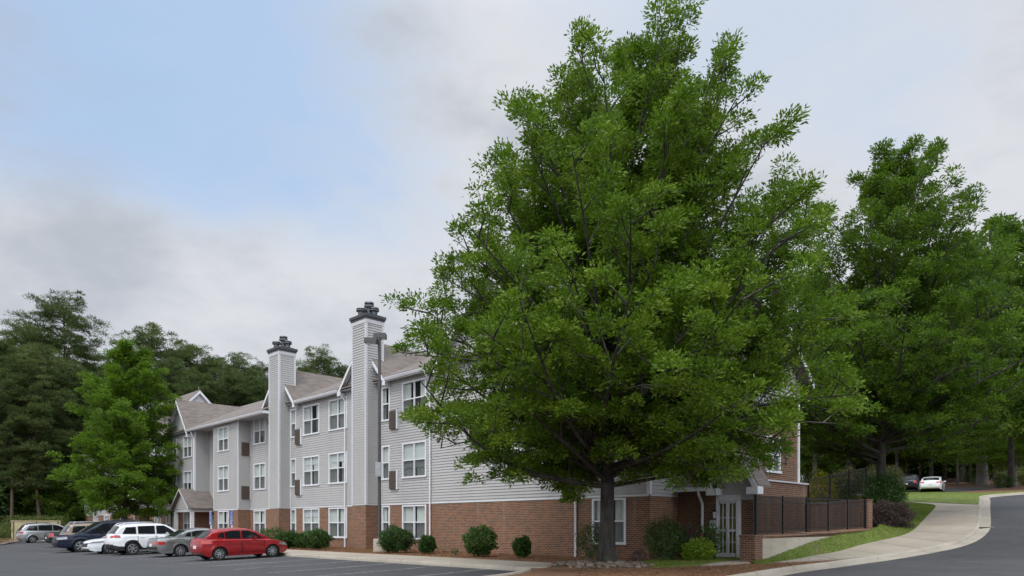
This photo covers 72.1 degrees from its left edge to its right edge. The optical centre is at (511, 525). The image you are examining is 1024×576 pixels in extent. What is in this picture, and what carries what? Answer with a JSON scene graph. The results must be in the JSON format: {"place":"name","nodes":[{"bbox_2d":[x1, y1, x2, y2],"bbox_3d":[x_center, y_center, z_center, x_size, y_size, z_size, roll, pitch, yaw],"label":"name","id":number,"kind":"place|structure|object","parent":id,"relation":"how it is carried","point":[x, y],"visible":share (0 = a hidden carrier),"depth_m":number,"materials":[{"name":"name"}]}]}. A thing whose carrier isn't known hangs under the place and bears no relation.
{"place":"outdoors","nodes":[
{"label":"outdoors","id":0,"kind":"place"},
{"bbox_2d":[0,540,515,575],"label":"parking lot","id":1,"kind":"structure","parent":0,"point":[26,559],"depth_m":28.54,"materials":[{"name":"grey asphalt"}]},
{"bbox_2d":[15,523,63,542],"bbox_3d":[-43.434,0.622,66.203,2.252,1.850,5.285,0,1,45],"label":"parked minivan","id":2,"kind":"object","parent":1,"relation":"on","point":[31,533],"visible":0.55,"depth_m":64.68,"materials":[{"name":"silver paint"}]},
{"bbox_2d":[59,521,98,534],"bbox_3d":[-28.039,0.642,48.121,2.148,1.895,4.986,0,2,45],"label":"parked suv","id":3,"kind":"object","parent":1,"relation":"on","point":[73,528],"visible":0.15,"depth_m":46.49,"materials":[{"name":"beige paint"}]},
{"bbox_2d":[52,519,143,551],"bbox_3d":[-26.176,0.613,45.096,2.300,2.000,5.528,0,1,45],"label":"parked suv","id":4,"kind":"object","parent":1,"relation":"on","point":[75,541],"visible":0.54,"depth_m":43.79,"materials":[{"name":"blue paint"}]},
{"bbox_2d":[82,536,114,553],"bbox_3d":[-22.857,0.851,42.309,2.158,1.503,5.137,0,1,45],"label":"parked sedan","id":5,"kind":"object","parent":1,"relation":"on","point":[96,545],"visible":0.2,"depth_m":40.35,"materials":[{"name":"white paint"}]},
{"bbox_2d":[104,522,176,554],"bbox_3d":[-20.620,0.679,40.656,2.158,1.822,4.985,0,2,45],"label":"parked suv","id":6,"kind":"object","parent":1,"relation":"on","point":[131,538],"visible":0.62,"depth_m":39.17,"materials":[{"name":"white paint"}]},
{"bbox_2d":[147,528,208,556],"bbox_3d":[-16.823,0.838,37.995,2.091,1.463,5.069,0,2,45],"label":"parked sedan","id":7,"kind":"object","parent":1,"relation":"on","point":[176,543],"visible":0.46,"depth_m":36.44,"materials":[{"name":"grey paint"}]},
{"bbox_2d":[190,527,287,559],"bbox_3d":[-13.137,0.824,34.088,2.034,1.498,4.408,0,2,45],"label":"parked hatchback","id":8,"kind":"object","parent":1,"relation":"on","point":[219,544],"visible":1,"depth_m":33.06,"materials":[{"name":"red paint"}]},
{"bbox_2d":[40,540,531,575],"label":"kerb","id":9,"kind":"structure","parent":1,"relation":"on","point":[518,569],"depth_m":27.12,"materials":[{"name":"concrete"}]},
{"bbox_2d":[282,550,547,567],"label":"sidewalk","id":10,"kind":"structure","parent":0,"point":[487,561],"depth_m":29.36,"materials":[{"name":"concrete"}]},
{"bbox_2d":[0,475,1023,575],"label":"pine straw bed","id":11,"kind":"object","parent":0,"point":[950,483],"depth_m":26.11,"materials":[{"name":"brown plant"}]},
{"bbox_2d":[0,328,29,391],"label":"pine tree","id":12,"kind":"object","parent":11,"relation":"on","point":[4,351],"visible":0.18,"depth_m":91.48,"materials":[{"name":"green plant"}]},
{"bbox_2d":[0,478,31,537],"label":"undergrowth","id":13,"kind":"object","parent":11,"relation":"on","point":[2,501],"visible":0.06,"depth_m":83.08,"materials":[{"name":"green plant"}]},
{"bbox_2d":[0,514,44,537],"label":"clipped hedge","id":14,"kind":"object","parent":11,"relation":"on","point":[21,518],"visible":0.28,"depth_m":79.74,"materials":[{"name":"green plant"}]},
{"bbox_2d":[0,355,50,537],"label":"pine tree","id":15,"kind":"object","parent":11,"relation":"on","point":[10,449],"visible":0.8,"depth_m":81.16,"materials":[{"name":"green plant"}]},
{"bbox_2d":[0,318,51,366],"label":"pine tree","id":16,"kind":"object","parent":11,"relation":"on","point":[16,321],"visible":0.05,"depth_m":97.52,"materials":[{"name":"green plant"}]},
{"bbox_2d":[0,341,83,518],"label":"pine tree","id":17,"kind":"object","parent":11,"relation":"on","point":[49,374],"visible":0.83,"depth_m":82.22,"materials":[{"name":"green plant"}]},
{"bbox_2d":[2,288,113,414],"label":"pine tree","id":18,"kind":"object","parent":11,"relation":"on","point":[70,319],"visible":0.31,"depth_m":94.57,"materials":[{"name":"green plant"}]},
{"bbox_2d":[29,379,88,493],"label":"pine tree","id":19,"kind":"object","parent":11,"relation":"on","point":[61,416],"visible":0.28,"depth_m":85.16,"materials":[{"name":"green plant"}]},
{"bbox_2d":[47,362,106,464],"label":"pine tree","id":20,"kind":"object","parent":11,"relation":"on","point":[73,375],"visible":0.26,"depth_m":86.88,"materials":[{"name":"green plant"}]},
{"bbox_2d":[74,349,126,382],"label":"pine tree","id":21,"kind":"object","parent":11,"relation":"on","point":[98,356],"visible":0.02,"depth_m":103.69,"materials":[{"name":"green plant"}]},
{"bbox_2d":[46,337,183,521],"bbox_3d":[-33.613,-7.295,61.113,12.062,17.879,11.971,0,0,0],"label":"young tree","id":22,"kind":"object","parent":11,"relation":"on","point":[122,446],"visible":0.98,"depth_m":59.33,"materials":[{"name":"green plant"}]},
{"bbox_2d":[104,321,192,418],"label":"pine tree","id":23,"kind":"object","parent":11,"relation":"on","point":[140,340],"visible":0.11,"depth_m":120.71,"materials":[{"name":"green plant"}]},
{"bbox_2d":[150,356,198,403],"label":"pine tree","id":24,"kind":"object","parent":11,"relation":"on","point":[176,377],"visible":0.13,"depth_m":114.58,"materials":[{"name":"green plant"}]},
{"bbox_2d":[169,339,222,392],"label":"pine tree","id":25,"kind":"object","parent":11,"relation":"on","point":[193,350],"visible":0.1,"depth_m":125.64,"materials":[{"name":"green plant"}]},
{"bbox_2d":[171,371,231,405],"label":"pine tree","id":26,"kind":"object","parent":11,"relation":"on","point":[196,386],"visible":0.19,"depth_m":108.97,"materials":[{"name":"green plant"}]},
{"bbox_2d":[187,350,227,402],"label":"pine tree","id":27,"kind":"object","parent":11,"relation":"on","point":[212,368],"visible":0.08,"depth_m":124.60,"materials":[{"name":"green plant"}]},
{"bbox_2d":[197,367,254,406],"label":"pine tree","id":28,"kind":"object","parent":11,"relation":"on","point":[227,378],"visible":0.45,"depth_m":110.47,"materials":[{"name":"green plant"}]},
{"bbox_2d":[211,351,268,403],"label":"pine tree","id":29,"kind":"object","parent":11,"relation":"on","point":[239,365],"visible":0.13,"depth_m":119.14,"materials":[{"name":"green plant"}]},
{"bbox_2d":[229,373,268,406],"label":"pine tree","id":30,"kind":"object","parent":11,"relation":"on","point":[255,389],"visible":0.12,"depth_m":112.96,"materials":[{"name":"green plant"}]},
{"bbox_2d":[242,361,268,394],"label":"pine tree","id":31,"kind":"object","parent":11,"relation":"on","point":[262,369],"visible":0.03,"depth_m":120.98,"materials":[{"name":"green plant"}]},
{"bbox_2d":[258,526,285,538],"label":"green shrub","id":32,"kind":"object","parent":11,"relation":"on","point":[271,532],"visible":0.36,"depth_m":45.91,"materials":[{"name":"green plant"}]},
{"bbox_2d":[272,529,298,547],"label":"green shrub","id":33,"kind":"object","parent":11,"relation":"on","point":[287,537],"visible":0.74,"depth_m":42.99,"materials":[{"name":"green plant"}]},
{"bbox_2d":[300,528,334,548],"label":"green shrub","id":34,"kind":"object","parent":11,"relation":"on","point":[321,537],"visible":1,"depth_m":41.06,"materials":[{"name":"green plant"}]},
{"bbox_2d":[296,343,343,377],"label":"pine tree","id":35,"kind":"object","parent":11,"relation":"on","point":[316,362],"visible":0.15,"depth_m":110.91,"materials":[{"name":"green plant"}]},
{"bbox_2d":[364,333,386,551],"bbox_3d":[-7.350,-4.349,37.935,1.100,12.030,0.750,0,0,0],"label":"lamp post","id":36,"kind":"object","parent":11,"relation":"on","point":[376,338],"visible":0.73,"depth_m":37.87,"materials":[{"name":"metal"}]},
{"bbox_2d":[376,523,418,552],"bbox_3d":[-5.820,0.649,35.943,2.190,1.579,1.970,0,0,0],"label":"green shrub","id":37,"kind":"object","parent":11,"relation":"on","point":[391,537],"visible":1,"depth_m":35.54,"materials":[{"name":"green plant"}]},
{"bbox_2d":[418,534,436,553],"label":"green shrub","id":38,"kind":"object","parent":11,"relation":"on","point":[427,544],"visible":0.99,"depth_m":34.55,"materials":[{"name":"green plant"}]},
{"bbox_2d":[462,524,498,556],"bbox_3d":[-1.437,0.680,31.624,1.756,1.513,1.661,0,0,0],"label":"green shrub","id":39,"kind":"object","parent":11,"relation":"on","point":[478,547],"visible":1,"depth_m":31.32,"materials":[{"name":"green plant"}]},
{"bbox_2d":[510,534,531,557],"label":"green shrub","id":40,"kind":"object","parent":11,"relation":"on","point":[521,547],"visible":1,"depth_m":30.16,"materials":[{"name":"green plant"}]},
{"bbox_2d":[288,546,829,575],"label":"fallen pine straw","id":41,"kind":"object","parent":11,"relation":"on","point":[553,559],"visible":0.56,"depth_m":25.27,"materials":[{"name":"brown plant"}]},
{"bbox_2d":[574,519,599,559],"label":"rose bush","id":42,"kind":"object","parent":11,"relation":"on","point":[584,543],"visible":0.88,"depth_m":27.97,"materials":[{"name":"green plant"}]},
{"bbox_2d":[546,562,657,570],"bbox_3d":[2.987,1.336,23.900,4.025,0.169,3.500,0,0,0],"label":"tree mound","id":43,"kind":"object","parent":11,"relation":"on","point":[559,567],"visible":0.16,"depth_m":22.61,"materials":[{"name":"brown soil"}]},
{"bbox_2d":[379,0,886,562],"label":"oak tree","id":44,"kind":"object","parent":43,"relation":"on","point":[611,344],"visible":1,"depth_m":20.89,"materials":[{"name":"green plant"}]},
{"bbox_2d":[643,514,688,559],"bbox_3d":[5.909,0.471,27.270,1.761,1.886,1.716,0,0,41],"label":"rose bush","id":45,"kind":"object","parent":11,"relation":"on","point":[672,537],"visible":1,"depth_m":27.05,"materials":[{"name":"green plant"}]},
{"bbox_2d":[673,519,707,558],"bbox_3d":[6.952,0.560,27.380,1.351,1.686,1.126,0,0,26],"label":"purple shrub","id":46,"kind":"object","parent":11,"relation":"on","point":[690,529],"visible":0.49,"depth_m":27.26,"materials":[{"name":"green plant"}]},
{"bbox_2d":[681,537,718,560],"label":"lime shrub","id":47,"kind":"object","parent":11,"relation":"on","point":[706,548],"visible":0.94,"depth_m":26.41,"materials":[{"name":"green plant"}]},
{"bbox_2d":[692,519,724,558],"bbox_3d":[7.612,0.577,27.299,1.242,1.637,1.117,0,0,0],"label":"rose bush","id":48,"kind":"object","parent":11,"relation":"on","point":[709,529],"visible":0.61,"depth_m":27.18,"materials":[{"name":"green plant"}]},
{"bbox_2d":[811,463,841,501],"bbox_3d":[17.427,-1.660,39.516,2.128,3.744,2.071,0,0,0],"label":"yellow shrub","id":49,"kind":"object","parent":11,"relation":"on","point":[824,480],"visible":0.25,"depth_m":39.29,"materials":[{"name":"green plant"}]},
{"bbox_2d":[805,501,860,536],"bbox_3d":[15.147,0.164,33.053,6.081,2.872,0.280,0,0,-45],"label":"fence","id":50,"kind":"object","parent":11,"relation":"on","point":[822,517],"depth_m":32.50,"materials":[{"name":"black metal"}]},
{"bbox_2d":[800,466,866,502],"bbox_3d":[16.889,-1.490,37.389,11.070,3.980,0.070,0,0,-45],"label":"iron fence","id":51,"kind":"object","parent":11,"relation":"on","point":[813,488],"visible":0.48,"depth_m":37.52,"materials":[{"name":"black metal"}]},
{"bbox_2d":[832,464,864,498],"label":"pink shrub","id":52,"kind":"object","parent":11,"relation":"on","point":[845,477],"visible":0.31,"depth_m":49.77,"materials":[{"name":"green plant"}]},
{"bbox_2d":[859,499,872,528],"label":"brick pillar","id":53,"kind":"structure","parent":11,"relation":"on","point":[869,513],"depth_m":35.19,"materials":[{"name":"brown brick"}]},
{"bbox_2d":[861,481,885,526],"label":"hedge shrub","id":54,"kind":"object","parent":11,"relation":"on","point":[874,487],"visible":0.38,"depth_m":38.00,"materials":[{"name":"green plant"}]},
{"bbox_2d":[863,468,909,520],"bbox_3d":[20.461,-1.576,38.554,2.491,3.141,2.516,0,0,41],"label":"hedge shrub","id":55,"kind":"object","parent":11,"relation":"on","point":[892,485],"visible":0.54,"depth_m":37.98,"materials":[{"name":"green plant"}]},
{"bbox_2d":[763,133,1023,494],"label":"oak tree","id":56,"kind":"object","parent":11,"relation":"on","point":[910,343],"visible":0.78,"depth_m":37.21,"materials":[{"name":"green plant"}]},
{"bbox_2d":[872,499,918,527],"bbox_3d":[19.521,-0.544,36.340,2.836,1.720,1.904,0,0,0],"label":"purple shrub","id":57,"kind":"object","parent":11,"relation":"on","point":[881,509],"visible":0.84,"depth_m":35.96,"materials":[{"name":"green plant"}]},
{"bbox_2d":[894,424,1003,484],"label":"hill tree","id":58,"kind":"object","parent":11,"relation":"on","point":[940,453],"visible":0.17,"depth_m":90.10,"materials":[{"name":"green plant"}]},
{"bbox_2d":[925,417,1002,484],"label":"hill tree","id":59,"kind":"object","parent":11,"relation":"on","point":[982,478],"visible":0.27,"depth_m":83.44,"materials":[{"name":"green plant"}]},
{"bbox_2d":[925,423,1023,484],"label":"hill tree","id":60,"kind":"object","parent":11,"relation":"on","point":[994,446],"visible":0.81,"depth_m":78.00,"materials":[{"name":"green plant"}]},
{"bbox_2d":[990,473,1017,487],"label":"round shrub","id":61,"kind":"object","parent":11,"relation":"on","point":[1004,484],"visible":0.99,"depth_m":71.77,"materials":[{"name":"green plant"}]},
{"bbox_2d":[0,0,1023,479],"label":"sky","id":62,"kind":"structure","parent":0,"point":[226,176],"materials":[{"name":"blue"}]},
{"bbox_2d":[639,491,1022,567],"bbox_3d":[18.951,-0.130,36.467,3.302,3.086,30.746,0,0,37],"label":"lawn","id":63,"kind":"structure","parent":0,"point":[838,541],"depth_m":30.96,"materials":[{"name":"green plant"}]},
{"bbox_2d":[774,501,977,562],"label":"sidewalk","id":64,"kind":"structure","parent":0,"point":[948,520],"depth_m":33.51,"materials":[{"name":"concrete"}]},
{"bbox_2d":[784,495,1023,575],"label":"road","id":65,"kind":"structure","parent":0,"point":[997,549],"depth_m":26.39,"materials":[{"name":"grey asphalt"}]},
{"bbox_2d":[906,486,1000,491],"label":"hill parking","id":66,"kind":"structure","parent":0,"point":[959,489],"depth_m":72.15,"materials":[{"name":"grey asphalt"}]},
{"bbox_2d":[899,474,919,490],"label":"pickup truck","id":67,"kind":"object","parent":66,"relation":"on","point":[913,481],"visible":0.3,"depth_m":72.37,"materials":[{"name":"paint"}]},
{"bbox_2d":[919,476,945,491],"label":"parked sedan","id":68,"kind":"object","parent":66,"relation":"on","point":[929,484],"visible":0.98,"depth_m":65.49,"materials":[{"name":"white paint"}]},
{"bbox_2d":[906,491,1023,504],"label":"lawn","id":69,"kind":"structure","parent":0,"point":[956,495],"depth_m":51.11,"materials":[{"name":"green plant"}]},
{"bbox_3d":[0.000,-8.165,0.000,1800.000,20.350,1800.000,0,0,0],"label":"ground","id":70,"kind":"structure","parent":0,"visible":0},
{"bbox_2d":[0,471,35,520],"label":"woodland tree","id":71,"kind":"object","parent":70,"relation":"on","point":[19,505],"visible":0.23,"depth_m":84.91,"materials":[{"name":"green plant"}]},
{"bbox_2d":[11,521,60,538],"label":"enclosure wall","id":72,"kind":"structure","parent":70,"relation":"on","point":[16,525],"depth_m":75.53,"materials":[{"name":"beige"}]},
{"bbox_2d":[20,469,82,525],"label":"woodland tree","id":73,"kind":"object","parent":70,"relation":"on","point":[45,501],"visible":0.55,"depth_m":84.65,"materials":[{"name":"green plant"}]},
{"bbox_2d":[22,445,86,521],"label":"woodland tree","id":74,"kind":"object","parent":70,"relation":"on","point":[79,514],"visible":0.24,"depth_m":85.37,"materials":[{"name":"green plant"}]},
{"bbox_2d":[82,272,813,559],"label":"hotel building","id":75,"kind":"structure","parent":70,"relation":"on","point":[294,449],"depth_m":41.62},
{"bbox_2d":[182,436,191,458],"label":"window","id":76,"kind":"structure","parent":75,"relation":"in","point":[187,442],"depth_m":60.58,"materials":[{"name":"white glass"}]},
{"bbox_2d":[183,470,191,488],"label":"window","id":77,"kind":"structure","parent":75,"relation":"in","point":[187,475],"depth_m":60.52,"materials":[{"name":"white glass"}]},
{"bbox_2d":[217,465,228,491],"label":"window","id":78,"kind":"structure","parent":75,"relation":"in","point":[223,472],"depth_m":55.32,"materials":[{"name":"white glass"}]},
{"bbox_2d":[217,426,228,451],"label":"window","id":79,"kind":"structure","parent":75,"relation":"in","point":[223,432],"depth_m":55.28,"materials":[{"name":"white glass"}]},
{"bbox_2d":[218,511,228,527],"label":"window","id":80,"kind":"structure","parent":75,"relation":"in","point":[221,514],"depth_m":55.33,"materials":[{"name":"white glass"}]},
{"bbox_2d":[253,462,265,489],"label":"window","id":81,"kind":"structure","parent":75,"relation":"in","point":[259,468],"depth_m":52.95,"materials":[{"name":"white glass"}]},
{"bbox_2d":[253,418,265,444],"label":"window","id":82,"kind":"structure","parent":75,"relation":"in","point":[259,425],"depth_m":52.95,"materials":[{"name":"white glass"}]},
{"bbox_2d":[254,510,265,533],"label":"window","id":83,"kind":"structure","parent":75,"relation":"in","point":[258,525],"depth_m":52.95,"materials":[{"name":"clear glass"}]},
{"bbox_2d":[302,455,319,486],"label":"window","id":84,"kind":"structure","parent":75,"relation":"in","point":[310,476],"depth_m":47.55,"materials":[{"name":"white glass"}]},
{"bbox_2d":[302,403,319,435],"bbox_3d":[-13.519,-7.140,47.563,0.236,2.020,2.256,0,0,-45],"label":"window","id":85,"kind":"structure","parent":75,"relation":"in","point":[311,426],"depth_m":47.68,"materials":[{"name":"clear glass"}]},
{"bbox_2d":[303,508,319,532],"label":"window","id":86,"kind":"structure","parent":75,"relation":"in","point":[311,516],"depth_m":47.57,"materials":[{"name":"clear glass"}]},
{"bbox_2d":[328,507,346,537],"bbox_3d":[-11.136,-0.180,45.181,2.288,1.960,0.234,0,0,45],"label":"window","id":87,"kind":"structure","parent":75,"relation":"in","point":[335,528],"depth_m":45.35,"materials":[{"name":"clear glass"}]},
{"bbox_2d":[328,451,346,483],"bbox_3d":[-11.135,-3.690,45.182,2.288,2.020,0.237,0,0,45],"label":"window","id":88,"kind":"structure","parent":75,"relation":"in","point":[335,473],"depth_m":45.35,"materials":[{"name":"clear glass"}]},
{"bbox_2d":[328,396,346,431],"bbox_3d":[-11.135,-7.140,45.182,2.288,2.020,0.237,0,0,45],"label":"window","id":89,"kind":"structure","parent":75,"relation":"in","point":[335,419],"depth_m":45.35,"materials":[{"name":"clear glass"}]},
{"bbox_2d":[381,445,389,479],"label":"window","id":90,"kind":"structure","parent":75,"relation":"in","point":[385,449],"depth_m":41.50,"materials":[{"name":"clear glass"}]},
{"bbox_2d":[381,386,389,421],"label":"window","id":91,"kind":"structure","parent":75,"relation":"in","point":[385,406],"depth_m":41.51,"materials":[{"name":"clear glass"}]},
{"bbox_2d":[382,506,389,530],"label":"window","id":92,"kind":"structure","parent":75,"relation":"in","point":[384,508],"depth_m":41.57,"materials":[{"name":"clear glass"}]},
{"bbox_2d":[401,440,426,478],"bbox_3d":[-5.451,-3.690,39.499,2.292,2.020,0.236,0,0,45],"label":"window","id":93,"kind":"structure","parent":75,"relation":"in","point":[414,457],"depth_m":39.48,"materials":[{"name":"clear glass"}]},
{"bbox_2d":[402,504,426,539],"bbox_3d":[-5.452,-0.180,39.498,2.292,1.960,0.233,0,0,45],"label":"window","id":94,"kind":"structure","parent":75,"relation":"in","point":[418,528],"depth_m":39.42,"materials":[{"name":"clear glass"}]},
{"bbox_2d":[402,377,426,416],"bbox_3d":[-5.451,-7.140,39.499,2.292,2.020,0.236,0,0,45],"label":"window","id":95,"kind":"structure","parent":75,"relation":"in","point":[406,386],"depth_m":39.68,"materials":[{"name":"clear glass"}]},
{"bbox_2d":[591,498,626,544],"bbox_3d":[4.143,-0.180,29.904,0.235,1.960,1.871,0,0,-45],"label":"window","id":96,"kind":"structure","parent":75,"relation":"in","point":[620,503],"depth_m":29.64,"materials":[{"name":"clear glass"}]},
{"bbox_2d":[716,495,740,557],"bbox_3d":[8.802,0.080,28.394,1.106,2.600,0.440,0,0,45],"label":"door","id":97,"kind":"structure","parent":75,"relation":"in","point":[728,514],"depth_m":28.37,"materials":[{"name":"white glass"}]},
{"bbox_2d":[739,528,871,562],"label":"retaining wall","id":98,"kind":"structure","parent":70,"relation":"on","point":[756,547],"depth_m":26.48,"materials":[{"name":"paint"}]},
{"bbox_2d":[754,495,866,534],"bbox_3d":[13.130,-0.442,30.220,11.636,1.693,0.110,0,0,-45],"label":"iron fence","id":99,"kind":"object","parent":98,"relation":"on","point":[792,513],"visible":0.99,"depth_m":29.38,"materials":[{"name":"black metal"}]},
{"bbox_2d":[800,444,838,479],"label":"woodland tree","id":100,"kind":"object","parent":70,"relation":"on","point":[805,467],"visible":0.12,"depth_m":98.59,"materials":[{"name":"green plant"}]},
{"bbox_2d":[777,254,881,477],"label":"woodland tree","id":101,"kind":"object","parent":70,"relation":"on","point":[820,268],"depth_m":72.91,"materials":[{"name":"green plant"}]},
{"bbox_2d":[801,280,879,482],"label":"woodland tree","id":102,"kind":"object","parent":70,"relation":"on","point":[847,462],"depth_m":80.08,"materials":[{"name":"green plant"}]},
{"bbox_2d":[817,454,868,481],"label":"woodland tree","id":103,"kind":"object","parent":70,"relation":"on","point":[833,467],"visible":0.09,"depth_m":108.73,"materials":[{"name":"green plant"}]},
{"bbox_2d":[836,446,914,473],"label":"woodland tree","id":104,"kind":"object","parent":70,"relation":"on","point":[890,459],"visible":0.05,"depth_m":105.85,"materials":[{"name":"green plant"}]},
{"bbox_2d":[728,492,1023,575],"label":"kerb","id":105,"kind":"structure","parent":70,"relation":"on","point":[976,533],"depth_m":28.70,"materials":[{"name":"concrete"}]},
{"bbox_2d":[893,450,926,474],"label":"woodland tree","id":106,"kind":"object","parent":70,"relation":"on","point":[914,460],"visible":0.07,"depth_m":111.76,"materials":[{"name":"green plant"}]},
{"bbox_2d":[800,455,1023,482],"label":"undergrowth","id":107,"kind":"object","parent":70,"relation":"on","point":[938,472],"visible":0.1,"depth_m":124.43,"materials":[{"name":"green plant"}]},
{"bbox_2d":[923,231,1019,481],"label":"woodland tree","id":108,"kind":"object","parent":70,"relation":"on","point":[961,472],"depth_m":98.58,"materials":[{"name":"green plant"}]},
{"bbox_2d":[936,210,1023,487],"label":"woodland tree","id":109,"kind":"object","parent":70,"relation":"on","point":[1014,227],"visible":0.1,"depth_m":71.38,"materials":[{"name":"green plant"}]},
{"bbox_2d":[951,245,1023,445],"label":"woodland tree","id":110,"kind":"object","parent":70,"relation":"on","point":[1012,421],"visible":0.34,"depth_m":61.65,"materials":[{"name":"green plant"}]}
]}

